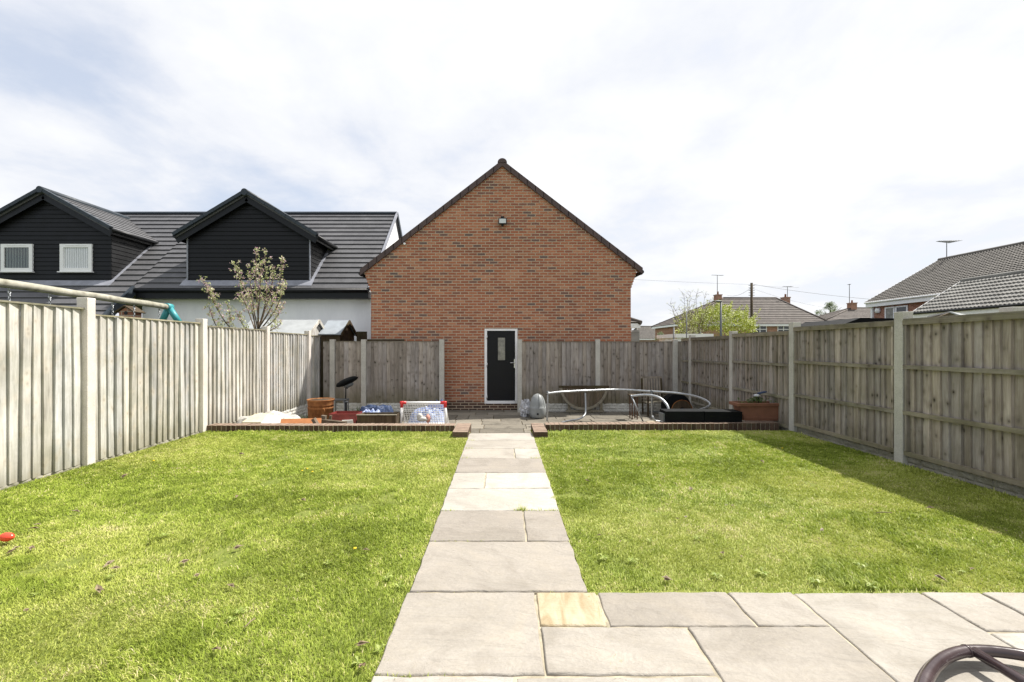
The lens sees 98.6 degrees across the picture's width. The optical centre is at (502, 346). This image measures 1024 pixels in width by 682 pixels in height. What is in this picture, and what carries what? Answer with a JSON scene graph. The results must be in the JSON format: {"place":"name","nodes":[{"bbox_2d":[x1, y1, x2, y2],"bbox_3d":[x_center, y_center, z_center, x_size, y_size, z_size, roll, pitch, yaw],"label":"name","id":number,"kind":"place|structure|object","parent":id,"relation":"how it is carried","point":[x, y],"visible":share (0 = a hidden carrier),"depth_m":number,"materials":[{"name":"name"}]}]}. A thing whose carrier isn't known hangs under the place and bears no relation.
{"place":"outdoors","nodes":[
{"label":"outdoors","id":0,"kind":"place"},
{"bbox_2d":[0,186,402,340],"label":"white house","id":1,"kind":"structure","parent":0,"point":[48,237],"depth_m":14.79,"materials":[{"name":"grey tile"}]},
{"bbox_2d":[246,320,324,397],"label":"garden shed","id":2,"kind":"structure","parent":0,"point":[314,327],"depth_m":12.57,"materials":[{"name":"white wood"}]},
{"bbox_2d":[319,320,356,397],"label":"garden shed","id":3,"kind":"structure","parent":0,"point":[340,330],"depth_m":13.09,"materials":[{"name":"white wood"}]},
{"bbox_2d":[410,433,586,592],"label":"path","id":4,"kind":"structure","parent":0,"point":[503,556],"depth_m":3.23,"materials":[{"name":"stone"}]},
{"bbox_2d":[369,439,1022,678],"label":"joint grass","id":5,"kind":"structure","parent":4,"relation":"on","point":[606,590],"depth_m":2.46,"materials":[{"name":"green plant"}]},
{"bbox_2d":[358,158,643,409],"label":"brick garage","id":6,"kind":"structure","parent":0,"point":[471,282],"depth_m":11.90,"materials":[{"name":"brown brick"}]},
{"bbox_2d":[484,329,517,403],"bbox_3d":[-0.035,0.533,11.944,0.895,2.028,0.122,0,0,0],"label":"door","id":7,"kind":"structure","parent":6,"relation":"in","point":[500,345],"depth_m":11.96,"materials":[{"name":"black plastic"}]},
{"bbox_2d":[498,216,506,226],"bbox_3d":[0.007,-3.356,11.821,0.220,0.305,0.154,0,0,0],"label":"floodlight","id":8,"kind":"object","parent":6,"relation":"attached to","point":[502,221],"visible":1,"depth_m":11.75,"materials":[{"name":"black plastic"}]},
{"bbox_2d":[0,429,1023,681],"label":"lawn","id":9,"kind":"structure","parent":0,"point":[236,553],"depth_m":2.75,"materials":[{"name":"plant"}]},
{"bbox_2d":[0,532,14,541],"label":"balloon","id":10,"kind":"object","parent":9,"relation":"on","point":[6,536],"visible":1,"depth_m":3.03,"materials":[{"name":"red rubber"}]},
{"bbox_2d":[95,584,103,592],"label":"dead leaf","id":11,"kind":"object","parent":9,"relation":"on","point":[98,588],"visible":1,"depth_m":2.44,"materials":[{"name":"brown plant"}]},
{"bbox_2d":[103,560,113,566],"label":"dead leaf","id":12,"kind":"object","parent":9,"relation":"on","point":[108,562],"visible":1,"depth_m":2.72,"materials":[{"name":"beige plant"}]},
{"bbox_2d":[234,606,249,613],"bbox_3d":[-1.336,1.345,2.250,0.074,0.025,0.069,0,0,36],"label":"lawn weed","id":13,"kind":"object","parent":9,"relation":"on","point":[240,610],"visible":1,"depth_m":2.25,"materials":[{"name":"green plant"}]},
{"bbox_2d":[351,656,363,664],"bbox_3d":[-0.621,1.351,1.892,0.054,0.018,0.050,0,0,0],"label":"lawn weed","id":14,"kind":"object","parent":9,"relation":"on","point":[357,660],"visible":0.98,"depth_m":1.90,"materials":[{"name":"green plant"}]},
{"bbox_2d":[354,640,369,645],"bbox_3d":[-0.632,1.338,1.991,0.075,0.015,0.037,2,-19,-15],"label":"dead leaf","id":15,"kind":"object","parent":9,"relation":"on","point":[360,642],"visible":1,"depth_m":1.99,"materials":[{"name":"brown plant"}]},
{"bbox_2d":[375,644,385,651],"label":"lawn weed","id":16,"kind":"object","parent":9,"relation":"on","point":[379,647],"visible":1,"depth_m":1.98,"materials":[{"name":"green plant"}]},
{"bbox_2d":[381,572,392,580],"bbox_3d":[-0.672,1.345,2.574,0.073,0.024,0.068,0,0,-32],"label":"lawn weed","id":17,"kind":"object","parent":9,"relation":"on","point":[386,577],"visible":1,"depth_m":2.57,"materials":[{"name":"green plant"}]},
{"bbox_2d":[711,572,722,577],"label":"lawn weed","id":18,"kind":"object","parent":9,"relation":"on","point":[714,573],"visible":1,"depth_m":2.59,"materials":[{"name":"green plant"}]},
{"bbox_2d":[755,566,768,574],"bbox_3d":[1.555,1.343,2.634,0.074,0.026,0.079,0,0,-31],"label":"lawn weed","id":19,"kind":"object","parent":9,"relation":"on","point":[761,569],"visible":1,"depth_m":2.64,"materials":[{"name":"green plant"}]},
{"bbox_2d":[808,577,823,582],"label":"lawn weed","id":20,"kind":"object","parent":9,"relation":"on","point":[816,579],"visible":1,"depth_m":2.54,"materials":[{"name":"green plant"}]},
{"bbox_2d":[863,579,877,587],"bbox_3d":[2.086,1.343,2.494,0.073,0.026,0.078,0,0,37],"label":"lawn weed","id":21,"kind":"object","parent":9,"relation":"on","point":[872,583],"visible":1,"depth_m":2.49,"materials":[{"name":"green plant"}]},
{"bbox_2d":[0,0,1023,329],"label":"sky","id":22,"kind":"structure","parent":0,"point":[820,147],"materials":[{"name":"white"}]},
{"bbox_2d":[402,410,660,432],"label":"patio","id":23,"kind":"structure","parent":0,"point":[512,421],"depth_m":10.46,"materials":[{"name":"stone"}]},
{"bbox_2d":[237,410,299,422],"bbox_3d":[-4.430,1.473,8.300,1.461,0.478,0.946,0,0,0],"label":"plastic sheeting","id":24,"kind":"object","parent":23,"relation":"on","point":[241,419],"visible":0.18,"depth_m":8.13,"materials":[{"name":"white plastic"}]},
{"bbox_2d":[242,413,273,423],"bbox_3d":[-4.365,1.290,7.900,0.385,0.141,0.400,0,0,0],"label":"cream board","id":25,"kind":"object","parent":24,"relation":"on","point":[257,418],"visible":0.79,"depth_m":7.85,"materials":[{"name":"beige wood"}]},
{"bbox_2d":[261,414,284,423],"bbox_3d":[-4.021,1.296,7.750,0.390,0.148,0.300,0,0,0],"label":"white board","id":26,"kind":"object","parent":25,"relation":"on","point":[271,419],"visible":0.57,"depth_m":7.76,"materials":[{"name":"white wood"}]},
{"bbox_2d":[280,418,321,423],"bbox_3d":[-3.450,1.314,7.540,0.766,0.153,0.180,0,0,0],"label":"orange board","id":27,"kind":"object","parent":23,"relation":"on","point":[302,420],"visible":0.43,"depth_m":7.56,"materials":[{"name":"orange wood"}]},
{"bbox_2d":[307,398,334,418],"bbox_3d":[-3.916,1.424,9.500,0.560,0.575,0.560,0,0,0],"label":"rusty barrel","id":28,"kind":"object","parent":23,"relation":"on","point":[317,407],"visible":0.71,"depth_m":9.28,"materials":[{"name":"metal"}]},
{"bbox_2d":[321,419,346,422],"bbox_3d":[-3.061,1.381,8.000,0.454,0.116,0.090,0,0,0],"label":"timber offcut","id":29,"kind":"object","parent":23,"relation":"on","point":[329,421],"visible":0.57,"depth_m":7.96,"materials":[{"name":"brown wood"}]},
{"bbox_2d":[334,398,348,410],"bbox_3d":[-3.760,1.467,10.210,0.332,0.490,0.280,0,0,0],"label":"metal side table","id":30,"kind":"object","parent":23,"relation":"on","point":[340,399],"visible":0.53,"depth_m":10.22,"materials":[{"name":"grey metal"}]},
{"bbox_2d":[329,411,361,423],"bbox_3d":[-3.244,1.539,9.152,0.564,0.346,0.395,0,0,0],"label":"planter tub","id":31,"kind":"object","parent":23,"relation":"on","point":[343,415],"visible":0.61,"depth_m":8.98,"materials":[{"name":"red plastic"}]},
{"bbox_2d":[336,376,357,410],"bbox_3d":[-3.629,1.202,10.307,0.492,1.019,0.435,0,0,0],"label":"satellite dish","id":32,"kind":"object","parent":23,"relation":"on","point":[347,383],"visible":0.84,"depth_m":10.19,"materials":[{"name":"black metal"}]},
{"bbox_2d":[356,412,399,423],"bbox_3d":[-2.517,1.537,9.005,0.798,0.351,0.450,0,0,0],"label":"wooden planter","id":33,"kind":"object","parent":23,"relation":"on","point":[379,417],"visible":0.58,"depth_m":8.80,"materials":[{"name":"brown wood"}]},
{"bbox_2d":[362,409,379,412],"bbox_3d":[-2.891,1.537,9.600,0.549,0.349,0.431,0,0,0],"label":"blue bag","id":34,"kind":"object","parent":33,"relation":"on","point":[372,410],"visible":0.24,"depth_m":9.62,"materials":[{"name":"blue plastic"}]},
{"bbox_2d":[360,404,393,411],"bbox_3d":[-2.832,1.510,9.900,0.886,0.404,0.525,0,0,0],"label":"tarpaulin","id":35,"kind":"object","parent":33,"relation":"on","point":[384,408],"visible":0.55,"depth_m":9.77,"materials":[{"name":"blue plastic"}]},
{"bbox_2d":[417,413,427,421],"bbox_3d":[-1.631,1.461,9.070,0.261,0.176,0.143,0,0,0],"label":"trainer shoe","id":36,"kind":"object","parent":23,"relation":"on","point":[420,418],"visible":1,"depth_m":9.03,"materials":[{"name":"white leather"}]},
{"bbox_2d":[400,401,448,423],"bbox_3d":[-1.647,1.429,9.403,1.008,0.568,0.475,0,0,0],"label":"toy goal","id":37,"kind":"object","parent":23,"relation":"on","point":[443,403],"visible":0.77,"depth_m":9.28,"materials":[{"name":"white plastic"}]},
{"bbox_2d":[409,406,444,422],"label":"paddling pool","id":38,"kind":"structure","parent":23,"relation":"on","point":[432,418],"depth_m":9.75,"materials":[{"name":"blue plastic"}]},
{"bbox_2d":[426,414,430,422],"bbox_3d":[-1.534,1.492,9.097,0.103,0.198,0.145,0,0,0],"label":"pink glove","id":39,"kind":"object","parent":23,"relation":"on","point":[428,417],"visible":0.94,"depth_m":9.06,"materials":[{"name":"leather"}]},
{"bbox_2d":[428,400,443,410],"bbox_3d":[-1.530,1.461,10.200,0.470,0.503,0.428,0,0,0],"label":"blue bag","id":40,"kind":"object","parent":23,"relation":"on","point":[435,405],"visible":0.21,"depth_m":10.05,"materials":[{"name":"blue plastic"}]},
{"bbox_2d":[519,398,529,416],"bbox_3d":[0.556,1.493,10.753,0.300,0.437,0.278,0,0,0],"label":"plastic bag","id":41,"kind":"object","parent":23,"relation":"on","point":[524,407],"visible":0.91,"depth_m":10.67,"materials":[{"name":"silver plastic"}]},
{"bbox_2d":[529,393,545,418],"bbox_3d":[0.847,1.417,10.548,0.400,0.589,0.404,0,0,0],"label":"plastic composter","id":42,"kind":"object","parent":23,"relation":"on","point":[537,408],"visible":1,"depth_m":10.40,"materials":[{"name":"grey plastic"}]},
{"bbox_2d":[559,386,608,412],"bbox_3d":[2.080,1.357,11.258,1.280,0.710,0.105,0,0,0],"label":"folded garden table","id":43,"kind":"object","parent":23,"relation":"on","point":[594,399],"visible":0.94,"depth_m":11.23,"materials":[{"name":"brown wood"}]},
{"bbox_2d":[546,389,710,421],"bbox_3d":[2.724,1.352,9.588,3.300,0.750,1.478,0,0,23],"label":"trampoline frame","id":44,"kind":"object","parent":23,"relation":"on","point":[585,391],"visible":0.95,"depth_m":9.87,"materials":[{"name":"metal"}]},
{"bbox_2d":[628,394,637,418],"bbox_3d":[3.102,1.424,10.410,0.197,0.575,0.260,0,0,0],"label":"wooden stool","id":45,"kind":"object","parent":23,"relation":"on","point":[632,406],"visible":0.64,"depth_m":10.49,"materials":[{"name":"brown wood"}]},
{"bbox_2d":[630,394,669,421],"bbox_3d":[3.229,1.370,9.508,0.921,0.665,0.216,0,0,43],"label":"steel tube section","id":46,"kind":"object","parent":23,"relation":"on","point":[658,397],"visible":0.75,"depth_m":9.65,"materials":[{"name":"silver metal"}]},
{"bbox_2d":[641,376,666,416],"bbox_3d":[3.807,1.239,10.999,0.545,0.950,0.538,0,0,0],"label":"garden chair","id":47,"kind":"object","parent":23,"relation":"on","point":[648,401],"visible":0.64,"depth_m":11.20,"materials":[{"name":"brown wood"}]},
{"bbox_2d":[661,394,692,408],"bbox_3d":[4.056,1.406,10.243,0.628,0.628,0.314,0,0,0],"label":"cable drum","id":48,"kind":"object","parent":23,"relation":"on","point":[676,401],"visible":0.41,"depth_m":10.13,"materials":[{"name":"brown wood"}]},
{"bbox_2d":[631,330,639,340],"bbox_3d":[4.535,0.606,15.205,0.314,2.328,0.450,0,0,0],"label":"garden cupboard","id":49,"kind":"object","parent":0,"point":[634,335],"visible":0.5,"depth_m":15.00,"materials":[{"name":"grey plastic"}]},
{"bbox_2d":[631,317,641,329],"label":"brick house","id":50,"kind":"structure","parent":0,"point":[636,323],"depth_m":24.03,"materials":[{"name":"white paint"}]},
{"bbox_2d":[634,322,659,340],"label":"brick house","id":51,"kind":"structure","parent":0,"point":[646,333],"depth_m":91.63,"materials":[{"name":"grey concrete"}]},
{"bbox_2d":[371,449,1023,681],"bbox_3d":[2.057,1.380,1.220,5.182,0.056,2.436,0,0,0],"label":"patio","id":52,"kind":"structure","parent":0,"point":[791,637],"depth_m":2.06,"materials":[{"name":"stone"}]},
{"bbox_2d":[913,644,1023,681],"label":"tubular furniture","id":53,"kind":"object","parent":52,"relation":"on","point":[933,667],"visible":1,"depth_m":1.82,"materials":[{"name":"brown paint"}]},
{"bbox_2d":[651,291,826,340],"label":"brick house","id":54,"kind":"structure","parent":0,"point":[775,314],"depth_m":57.04,"materials":[{"name":"brown tile"}]},
{"bbox_2d":[754,326,766,332],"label":"window","id":55,"kind":"structure","parent":54,"relation":"in","point":[760,328],"depth_m":55.39,"materials":[{"name":"white plastic"}]},
{"bbox_2d":[777,326,788,330],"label":"window","id":56,"kind":"structure","parent":54,"relation":"in","point":[779,328],"depth_m":55.39,"materials":[{"name":"white plastic"}]},
{"bbox_2d":[819,300,869,319],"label":"brick house","id":57,"kind":"structure","parent":0,"point":[852,310],"depth_m":68.66,"materials":[{"name":"brown tile"}]},
{"bbox_2d":[801,318,893,325],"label":"flat roof garage","id":58,"kind":"structure","parent":0,"point":[844,321],"depth_m":24.19,"materials":[{"name":"brick"}]},
{"bbox_2d":[864,241,1023,317],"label":"brick house","id":59,"kind":"structure","parent":0,"point":[916,290],"depth_m":25.10,"materials":[{"name":"grey tile"}]},
{"bbox_2d":[885,306,894,317],"bbox_3d":[23.349,-1.621,26.530,0.050,1.517,0.666,0,0,0],"label":"window","id":60,"kind":"structure","parent":59,"relation":"in","point":[889,311],"depth_m":26.56,"materials":[{"name":"white plastic"}]},
{"bbox_2d":[895,305,907,311],"bbox_3d":[23.349,-1.455,25.747,0.050,1.850,0.792,0,0,0],"label":"window","id":61,"kind":"structure","parent":59,"relation":"in","point":[904,308],"depth_m":25.73,"materials":[{"name":"white plastic"}]},
{"bbox_2d":[936,240,961,256],"bbox_3d":[27.820,-6.025,27.623,1.320,1.110,0.757,0,0,0],"label":"tv aerial","id":62,"kind":"object","parent":59,"relation":"on","point":[948,241],"visible":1,"depth_m":27.54,"materials":[{"name":"grey metal"}]},
{"bbox_2d":[927,311,965,316],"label":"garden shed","id":63,"kind":"structure","parent":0,"point":[949,313],"depth_m":8.94,"materials":[{"name":"grey wood"}]},
{"bbox_2d":[998,307,1023,311],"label":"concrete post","id":64,"kind":"object","parent":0,"point":[1005,309],"visible":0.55,"depth_m":4.24,"materials":[{"name":"grey concrete"}]},
{"label":"ground","id":65,"kind":"structure","parent":0,"visible":0},
{"bbox_2d":[0,279,181,320],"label":"swing set","id":66,"kind":"object","parent":65,"relation":"on","point":[50,290],"visible":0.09,"depth_m":6.34,"materials":[{"name":"white metal"}]},
{"bbox_2d":[114,305,145,318],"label":"bird house","id":67,"kind":"structure","parent":65,"relation":"on","point":[125,310],"depth_m":8.20,"materials":[{"name":"wood"}]},
{"bbox_2d":[0,297,319,489],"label":"garden fence","id":68,"kind":"object","parent":65,"relation":"on","point":[82,383],"visible":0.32,"depth_m":5.55,"materials":[{"name":"wood"}]},
{"bbox_2d":[197,247,287,331],"bbox_3d":[-5.476,-0.212,9.517,1.899,3.963,0.911,0,0,0],"label":"blossom tree","id":69,"kind":"object","parent":65,"relation":"on","point":[257,324],"visible":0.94,"depth_m":9.52,"materials":[{"name":"green plant"}]},
{"bbox_2d":[207,423,470,437],"bbox_3d":[-2.634,1.529,6.997,4.232,0.521,0.750,0,0,0],"label":"brick edging","id":70,"kind":"object","parent":65,"relation":"on","point":[461,429],"visible":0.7,"depth_m":7.07,"materials":[{"name":"brown brick"}]},
{"bbox_2d":[357,332,366,340],"bbox_3d":[-4.345,0.656,13.625,0.309,2.229,0.050,0,0,0],"label":"wooden screen","id":71,"kind":"object","parent":65,"relation":"on","point":[361,335],"visible":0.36,"depth_m":13.60,"materials":[{"name":"brown wood"}]},
{"bbox_2d":[323,339,444,411],"bbox_3d":[-3.095,0.845,11.500,3.159,2.050,0.120,0,0,0],"label":"garden fence","id":72,"kind":"object","parent":65,"relation":"on","point":[393,374],"visible":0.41,"depth_m":11.50,"materials":[{"name":"grey wood"}]},
{"bbox_2d":[367,339,404,340],"bbox_3d":[-3.102,-0.160,11.730,0.984,0.060,0.060,0,0,0],"label":"timber plank","id":73,"kind":"object","parent":72,"relation":"on","point":[385,339],"visible":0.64,"depth_m":11.70,"materials":[{"name":"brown wood"}]},
{"bbox_2d":[517,339,681,412],"bbox_3d":[2.550,0.845,11.500,4.305,2.050,0.120,0,0,0],"label":"garden fence","id":74,"kind":"object","parent":65,"relation":"on","point":[543,367],"visible":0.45,"depth_m":11.50,"materials":[{"name":"grey wood"}]},
{"bbox_2d":[531,421,778,437],"bbox_3d":[2.540,1.529,7.073,4.153,0.521,0.757,0,0,-2],"label":"brick edging","id":75,"kind":"object","parent":65,"relation":"on","point":[539,429],"visible":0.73,"depth_m":7.25,"materials":[{"name":"brown brick"}]},
{"bbox_2d":[659,409,741,421],"bbox_3d":[3.367,1.176,7.529,1.310,0.182,0.306,0,0,0],"label":"black box","id":76,"kind":"object","parent":75,"relation":"on","point":[699,415],"visible":1,"depth_m":7.38,"materials":[{"name":"plastic"}]},
{"bbox_2d":[729,401,778,420],"bbox_3d":[4.420,1.116,7.620,0.863,0.302,0.312,0,0,0],"label":"terracotta trough","id":77,"kind":"object","parent":75,"relation":"on","point":[762,411],"visible":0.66,"depth_m":7.50,"materials":[{"name":"ceramic"}]},
{"bbox_2d":[738,397,775,402],"bbox_3d":[4.373,0.931,7.611,0.639,0.152,0.191,0,0,0],"label":"potted plant","id":78,"kind":"object","parent":77,"relation":"on","point":[756,399],"visible":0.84,"depth_m":7.57,"materials":[{"name":"green plant"}]},
{"bbox_2d":[753,391,766,402],"bbox_3d":[4.434,0.893,7.580,0.212,0.244,0.090,0,0,0],"label":"solar light","id":79,"kind":"object","parent":77,"relation":"in","point":[757,394],"visible":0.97,"depth_m":7.56,"materials":[{"name":"silver plastic"}]},
{"bbox_2d":[657,334,713,340],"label":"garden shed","id":80,"kind":"structure","parent":65,"relation":"on","point":[667,337],"depth_m":21.91,"materials":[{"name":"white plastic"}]},
{"bbox_2d":[666,288,719,333],"bbox_3d":[10.578,-0.690,23.855,2.222,4.921,3.515,0,0,41],"label":"bare tree","id":81,"kind":"object","parent":65,"relation":"on","point":[689,325],"visible":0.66,"depth_m":23.70,"materials":[{"name":"green plant"}]},
{"bbox_2d":[673,299,759,335],"bbox_3d":[13.199,-0.548,27.005,6.178,4.742,3.034,0,0,0],"label":"lime bush","id":82,"kind":"object","parent":65,"relation":"on","point":[745,325],"visible":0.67,"depth_m":26.44,"materials":[{"name":"green plant"}]},
{"bbox_2d":[713,300,721,335],"bbox_3d":[12.234,-0.425,25.000,0.501,4.389,0.240,0,0,0],"label":"lamp post","id":83,"kind":"object","parent":65,"relation":"on","point":[720,301],"visible":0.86,"depth_m":24.95,"materials":[{"name":"grey metal"}]},
{"bbox_2d":[749,283,754,332],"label":"telegraph pole","id":84,"kind":"object","parent":65,"relation":"on","point":[751,290],"visible":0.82,"depth_m":44.90,"materials":[{"name":"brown wood"}]},
{"bbox_2d":[754,284,863,298],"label":"overhead wire","id":85,"kind":"object","parent":84,"relation":"attached to","point":[807,292],"visible":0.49,"depth_m":42.37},
{"bbox_2d":[815,301,838,314],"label":"leafy tree","id":86,"kind":"object","parent":65,"relation":"on","point":[829,304],"visible":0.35,"depth_m":84.84,"materials":[{"name":"green plant"}]},
{"bbox_2d":[681,311,1023,498],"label":"garden fence","id":87,"kind":"object","parent":65,"relation":"on","point":[944,395],"visible":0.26,"depth_m":5.18,"materials":[{"name":"wood"}]},
{"bbox_2d":[911,269,1023,317],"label":"bungalow","id":88,"kind":"object","parent":65,"relation":"on","point":[991,293],"visible":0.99,"depth_m":18.05,"materials":[{"name":"tile"}]}
]}

